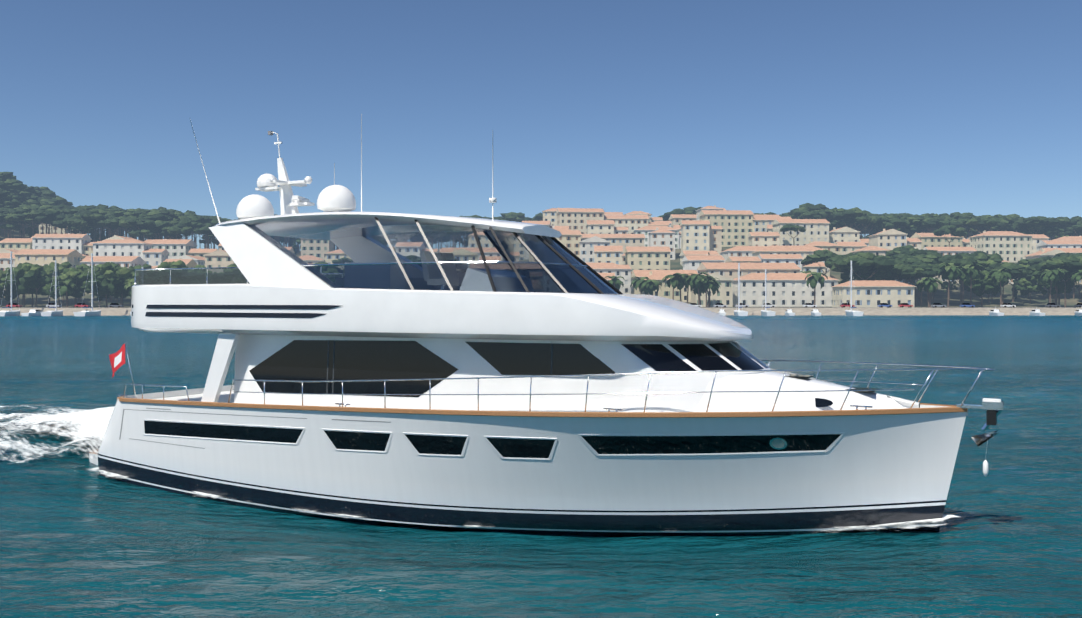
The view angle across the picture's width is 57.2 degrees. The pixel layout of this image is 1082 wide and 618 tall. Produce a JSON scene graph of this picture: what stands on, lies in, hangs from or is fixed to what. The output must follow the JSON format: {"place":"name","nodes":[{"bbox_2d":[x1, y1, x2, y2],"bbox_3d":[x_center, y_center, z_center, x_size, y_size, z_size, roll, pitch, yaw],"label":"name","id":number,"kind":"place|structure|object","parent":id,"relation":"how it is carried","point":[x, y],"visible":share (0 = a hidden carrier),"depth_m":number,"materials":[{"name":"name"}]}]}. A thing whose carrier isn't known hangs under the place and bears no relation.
{"place":"outdoors","nodes":[
{"label":"outdoors","id":0,"kind":"place"},
{"bbox_2d":[0,315,1081,617],"bbox_3d":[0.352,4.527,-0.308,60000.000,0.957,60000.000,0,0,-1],"label":"sea","id":1,"kind":"structure","parent":0,"point":[80,537],"depth_m":18.78,"materials":[{"name":"liquid"}]},
{"bbox_2d":[0,403,958,531],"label":"wake foam","id":2,"kind":"object","parent":1,"relation":"on","point":[89,424],"visible":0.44,"depth_m":29.62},
{"bbox_2d":[98,385,967,535],"bbox_3d":[-1.466,3.618,23.328,21.200,3.670,5.500,0,1,28],"label":"yacht hull","id":3,"kind":"object","parent":1,"relation":"in","point":[868,470],"visible":0.65,"depth_m":20.17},
{"bbox_2d":[89,449,98,464],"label":"swim platform","id":4,"kind":"structure","parent":3,"relation":"attached to","point":[94,459],"depth_m":26.96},
{"bbox_2d":[109,344,136,397],"bbox_3d":[-10.837,1.587,25.564,1.084,1.403,0.237,0,1,36],"label":"flag","id":5,"kind":"object","parent":3,"relation":"attached to","point":[117,359],"visible":0.96,"depth_m":25.61,"materials":[{"name":"red fabric"}]},
{"bbox_2d":[201,334,239,401],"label":"support pillar","id":6,"kind":"structure","parent":3,"relation":"on","point":[226,344],"depth_m":23.73,"materials":[{"name":"white paint"}]},
{"bbox_2d":[119,408,390,448],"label":"hull panel grooves","id":7,"kind":"object","parent":3,"relation":"attached to","point":[220,414],"visible":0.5,"depth_m":24.08,"materials":[{"name":"grey"}]},
{"bbox_2d":[144,421,840,457],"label":"hull windows","id":8,"kind":"structure","parent":3,"relation":"in","point":[504,447],"depth_m":20.11,"materials":[{"name":"black glass"}]},
{"bbox_2d":[142,419,843,459],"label":"hull window frames","id":9,"kind":"structure","parent":3,"relation":"attached to","point":[829,448],"depth_m":20.16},
{"bbox_2d":[116,394,872,411],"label":"mooring cleats","id":10,"kind":"object","parent":3,"relation":"on","point":[609,409],"visible":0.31,"depth_m":19.18,"materials":[{"name":"silver metal"}]},
{"bbox_2d":[234,334,771,411],"bbox_3d":[-0.913,1.605,23.021,12.450,2.000,4.520,0,1,28],"label":"main deck superstructure","id":11,"kind":"object","parent":3,"relation":"on","point":[253,351],"depth_m":20.69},
{"bbox_2d":[326,340,552,393],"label":"window mullions","id":12,"kind":"object","parent":11,"relation":"on","point":[334,354],"visible":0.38,"depth_m":22.54,"materials":[{"name":"metal"}]},
{"bbox_2d":[131,284,752,340],"bbox_3d":[-2.598,-0.002,23.897,15.540,1.200,5.560,0,1,28],"label":"flybridge deck body","id":13,"kind":"object","parent":11,"relation":"on","point":[401,313],"visible":0.88,"depth_m":20.85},
{"bbox_2d":[135,267,247,285],"bbox_3d":[-7.391,-0.809,26.420,3.826,0.416,5.108,0,1,28],"label":"aft deck railing","id":14,"kind":"object","parent":13,"relation":"on","point":[170,269],"visible":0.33,"depth_m":24.27,"materials":[{"name":"silver metal"}]},
{"bbox_2d":[136,268,249,284],"bbox_3d":[-7.493,-0.807,26.474,4.030,0.370,5.072,0,1,28],"label":"glass windbreak panel","id":15,"kind":"object","parent":13,"relation":"on","point":[196,276],"visible":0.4,"depth_m":24.16,"materials":[{"name":"clear glass"}]},
{"bbox_2d":[132,305,339,317],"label":"decorative stripes","id":16,"kind":"object","parent":13,"relation":"on","point":[223,314],"visible":0.46,"depth_m":23.14,"materials":[{"name":"black paint"}]},
{"bbox_2d":[209,212,561,288],"bbox_3d":[-3.500,-1.370,24.362,8.000,1.890,5.450,0,1,28],"label":"flybridge hardtop","id":17,"kind":"object","parent":13,"relation":"on","point":[258,259],"visible":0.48,"depth_m":23.20,"materials":[{"name":"white plastic"}]},
{"bbox_2d":[255,131,314,214],"bbox_3d":[-6.661,-3.440,26.033,1.799,2.530,1.192,1,1,54],"label":"yacht mast","id":18,"kind":"object","parent":17,"relation":"on","point":[290,202],"visible":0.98,"depth_m":25.96,"materials":[{"name":"white metal"}]},
{"bbox_2d":[236,174,355,218],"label":"satellite domes","id":19,"kind":"structure","parent":17,"relation":"on","point":[335,198],"depth_m":24.04,"materials":[{"name":"white plastic"}]},
{"bbox_2d":[190,114,496,222],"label":"whip antennas","id":20,"kind":"object","parent":17,"relation":"on","point":[492,200],"visible":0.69,"depth_m":24.18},
{"bbox_2d":[345,251,454,263],"bbox_3d":[-2.607,-0.787,23.916,5.300,1.070,3.685,0,1,28],"label":"flybridge seating","id":21,"kind":"object","parent":13,"relation":"in","point":[425,255],"depth_m":22.70,"materials":[{"name":"silver metal"}]},
{"bbox_2d":[304,263,619,293],"bbox_3d":[-1.437,-0.662,23.280,6.336,0.669,5.315,0,1,28],"label":"yacht flybridge glass","id":22,"kind":"object","parent":13,"relation":"on","point":[536,277],"visible":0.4,"depth_m":20.98,"materials":[{"name":"glass"}]},
{"bbox_2d":[302,217,622,293],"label":"window frame mullions","id":23,"kind":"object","parent":13,"relation":"on","point":[485,262],"depth_m":21.29,"materials":[{"name":"white metal"}]},
{"bbox_2d":[253,218,584,264],"bbox_3d":[-2.688,-1.516,23.933,7.536,1.028,5.067,0,1,28],"label":"flybridge window glass","id":24,"kind":"object","parent":23,"relation":"in","point":[541,250],"visible":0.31,"depth_m":24.39,"materials":[{"name":"glass"}]},
{"bbox_2d":[420,342,493,370],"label":"yacht saloon louvres","id":25,"kind":"object","parent":11,"relation":"on","point":[458,352],"visible":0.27,"depth_m":20.99,"materials":[{"name":"grey metal"}]},
{"bbox_2d":[117,396,967,417],"bbox_3d":[-1.059,2.077,23.101,20.260,0.625,5.570,0,1,28],"label":"wooden cap rail","id":26,"kind":"object","parent":3,"relation":"attached to","point":[642,414],"visible":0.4,"depth_m":19.30,"materials":[{"name":"brown wood"}]},
{"bbox_2d":[123,360,993,411],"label":"yacht rails","id":27,"kind":"object","parent":3,"relation":"attached to","point":[853,381],"visible":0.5,"depth_m":19.36,"materials":[{"name":"silver metal"}]},
{"bbox_2d":[769,438,786,449],"bbox_3d":[5.079,2.535,19.866,0.312,0.240,2.713,0,1,28],"label":"porthole","id":28,"kind":"object","parent":3,"relation":"attached to","point":[778,443],"visible":0.48,"depth_m":18.73,"materials":[{"name":"teal glass"}]},
{"bbox_2d":[695,369,919,411],"bbox_3d":[5.079,1.714,19.859,4.700,0.948,3.500,0,1,28],"label":"yacht coachroof","id":29,"kind":"object","parent":3,"relation":"on","point":[753,401],"visible":0.54,"depth_m":19.08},
{"bbox_2d":[786,374,878,406],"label":"deck hatches","id":30,"kind":"object","parent":29,"relation":"on","point":[819,402],"visible":0.44,"depth_m":19.09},
{"bbox_2d":[956,398,1004,475],"bbox_3d":[8.097,2.360,18.272,0.805,1.425,0.400,0,1,28],"label":"anchor","id":31,"kind":"object","parent":3,"relation":"attached to","point":[994,407],"visible":1,"depth_m":18.13,"materials":[{"name":"silver metal"}]},
{"bbox_2d":[0,251,1081,315],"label":"moored sailboats","id":32,"kind":"object","parent":1,"relation":"on","point":[738,312],"visible":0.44,"depth_m":289.58,"materials":[{"name":"white"}]},
{"bbox_2d":[0,222,1081,315],"bbox_3d":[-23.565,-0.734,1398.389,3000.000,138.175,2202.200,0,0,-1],"label":"terrain","id":33,"kind":"structure","parent":0,"point":[1024,305],"depth_m":340.71,"materials":[{"name":"stone"}]},
{"bbox_2d":[0,205,1081,306],"bbox_3d":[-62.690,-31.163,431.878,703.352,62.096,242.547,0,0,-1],"label":"town buildings","id":34,"kind":"structure","parent":33,"relation":"on","point":[627,246],"depth_m":430.28,"materials":[{"name":"paint"}]},
{"bbox_2d":[0,172,1081,307],"bbox_3d":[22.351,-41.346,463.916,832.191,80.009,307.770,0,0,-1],"label":"town trees","id":35,"kind":"object","parent":33,"relation":"on","point":[22,205],"visible":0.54,"depth_m":384.68,"materials":[{"name":"green plant"}]},
{"bbox_2d":[6,303,1081,307],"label":"quay cars","id":36,"kind":"object","parent":33,"relation":"on","point":[112,305],"visible":0.56,"depth_m":311.23,"materials":[{"name":"grey paint"}]},
{"bbox_2d":[0,0,1081,250],"label":"sky","id":37,"kind":"structure","parent":0,"point":[656,108],"materials":[{"name":"blue"}]}
]}

